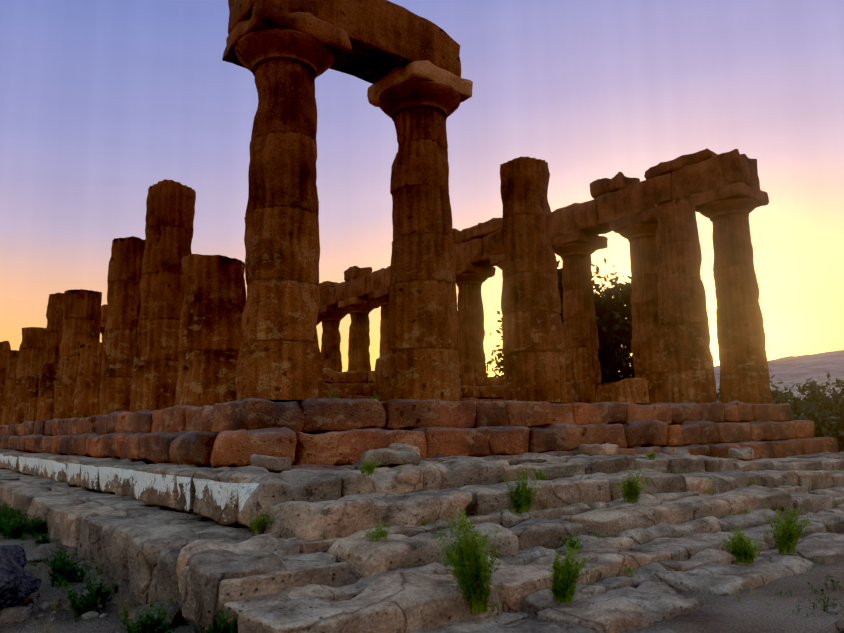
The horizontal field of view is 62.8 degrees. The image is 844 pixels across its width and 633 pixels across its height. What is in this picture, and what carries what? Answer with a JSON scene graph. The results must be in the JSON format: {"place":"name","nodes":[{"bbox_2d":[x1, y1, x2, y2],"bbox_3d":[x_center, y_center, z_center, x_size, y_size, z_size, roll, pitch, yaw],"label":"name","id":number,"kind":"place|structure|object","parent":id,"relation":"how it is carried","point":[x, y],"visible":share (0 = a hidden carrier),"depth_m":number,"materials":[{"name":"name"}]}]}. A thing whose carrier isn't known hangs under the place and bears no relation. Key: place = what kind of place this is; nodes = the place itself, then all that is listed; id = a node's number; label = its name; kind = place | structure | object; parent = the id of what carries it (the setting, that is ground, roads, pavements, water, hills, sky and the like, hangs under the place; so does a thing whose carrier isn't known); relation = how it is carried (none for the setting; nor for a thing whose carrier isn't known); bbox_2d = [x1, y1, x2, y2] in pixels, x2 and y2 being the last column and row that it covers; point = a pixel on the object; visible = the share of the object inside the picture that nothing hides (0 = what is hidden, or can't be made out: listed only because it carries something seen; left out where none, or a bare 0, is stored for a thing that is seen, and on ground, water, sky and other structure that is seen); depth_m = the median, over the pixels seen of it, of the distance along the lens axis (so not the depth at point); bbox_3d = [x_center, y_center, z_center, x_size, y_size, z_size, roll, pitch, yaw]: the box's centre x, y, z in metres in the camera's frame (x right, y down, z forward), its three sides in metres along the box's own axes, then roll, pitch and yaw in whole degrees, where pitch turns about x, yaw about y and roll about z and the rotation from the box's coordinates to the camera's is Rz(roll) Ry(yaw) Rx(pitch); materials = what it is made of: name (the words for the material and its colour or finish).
{"place":"outdoors","nodes":[
{"label":"outdoors","id":0,"kind":"place"},
{"bbox_2d":[0,513,843,632],"bbox_3d":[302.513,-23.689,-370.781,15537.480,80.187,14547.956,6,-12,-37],"label":"ground","id":1,"kind":"structure","parent":0,"point":[766,609],"depth_m":5.79,"materials":[{"name":"brown soil"}]},
{"bbox_2d":[0,545,41,609],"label":"boulders","id":2,"kind":"object","parent":1,"relation":"on","point":[18,583],"visible":0.98,"depth_m":5.96,"materials":[{"name":"grey stone"}]},
{"bbox_2d":[0,443,843,632],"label":"stair platform","id":3,"kind":"structure","parent":1,"relation":"on","point":[191,541],"depth_m":7.44,"materials":[{"name":"stone"}]},
{"bbox_2d":[0,398,838,472],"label":"stone steps","id":4,"kind":"structure","parent":3,"relation":"on","point":[334,434],"depth_m":13.12,"materials":[{"name":"stone"}]},
{"bbox_2d":[0,0,772,425],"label":"columns","id":5,"kind":"structure","parent":4,"relation":"on","point":[182,326],"depth_m":15.43,"materials":[{"name":"stone"}]},
{"bbox_2d":[367,60,472,106],"bbox_3d":[-0.040,-4.667,14.386,1.663,0.538,1.667,6,-12,-37],"label":"restored abacus","id":6,"kind":"object","parent":5,"relation":"on","point":[425,70],"visible":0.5,"depth_m":13.81,"materials":[{"name":"stone"}]},
{"bbox_2d":[100,0,759,321],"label":"architraves","id":7,"kind":"object","parent":5,"relation":"on","point":[385,37],"visible":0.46,"depth_m":21.68,"materials":[{"name":"stone"}]},
{"bbox_2d":[322,354,572,402],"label":"cella remains","id":8,"kind":"object","parent":4,"relation":"on","point":[355,384],"visible":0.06,"depth_m":19.11,"materials":[{"name":"stone"}]},
{"bbox_2d":[246,389,842,614],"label":"weeds","id":9,"kind":"object","parent":3,"relation":"on","point":[568,575],"visible":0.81,"depth_m":6.30,"materials":[{"name":"green plant"}]},
{"bbox_2d":[0,536,843,632],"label":"grass","id":10,"kind":"structure","parent":1,"relation":"on","point":[14,614],"depth_m":5.87,"materials":[{"name":"green plant"}]},
{"bbox_2d":[0,500,843,632],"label":"ground weeds","id":11,"kind":"object","parent":1,"relation":"on","point":[15,526],"visible":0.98,"depth_m":6.22,"materials":[{"name":"green plant"}]},
{"bbox_2d":[24,585,837,632],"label":"pebbles","id":12,"kind":"object","parent":1,"relation":"on","point":[90,614],"visible":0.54,"depth_m":5.89,"materials":[{"name":"grey stone"}]},
{"bbox_2d":[23,444,843,632],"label":"dry grass","id":13,"kind":"structure","parent":1,"relation":"on","point":[766,540],"depth_m":7.47,"materials":[{"name":"beige plant"}]},
{"bbox_2d":[486,258,802,409],"bbox_3d":[5.947,3.492,40.627,13.946,10.909,29.449,6,-12,-37],"label":"tree","id":14,"kind":"object","parent":1,"relation":"on","point":[613,316],"depth_m":32.27,"materials":[{"name":"green plant"}]},
{"bbox_2d":[716,369,843,450],"bbox_3d":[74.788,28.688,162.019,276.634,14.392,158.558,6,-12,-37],"label":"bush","id":15,"kind":"object","parent":1,"relation":"on","point":[832,409],"depth_m":23.16,"materials":[{"name":"green plant"}]},
{"bbox_2d":[0,0,843,376],"label":"sky","id":16,"kind":"structure","parent":0,"point":[102,102],"materials":[{"name":"purple"}]},
{"bbox_2d":[621,350,843,402],"bbox_3d":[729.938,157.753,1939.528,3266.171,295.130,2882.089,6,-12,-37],"label":"ridge","id":17,"kind":"structure","parent":0,"point":[788,371],"depth_m":1921.13,"materials":[{"name":"grey stone"}]}
]}

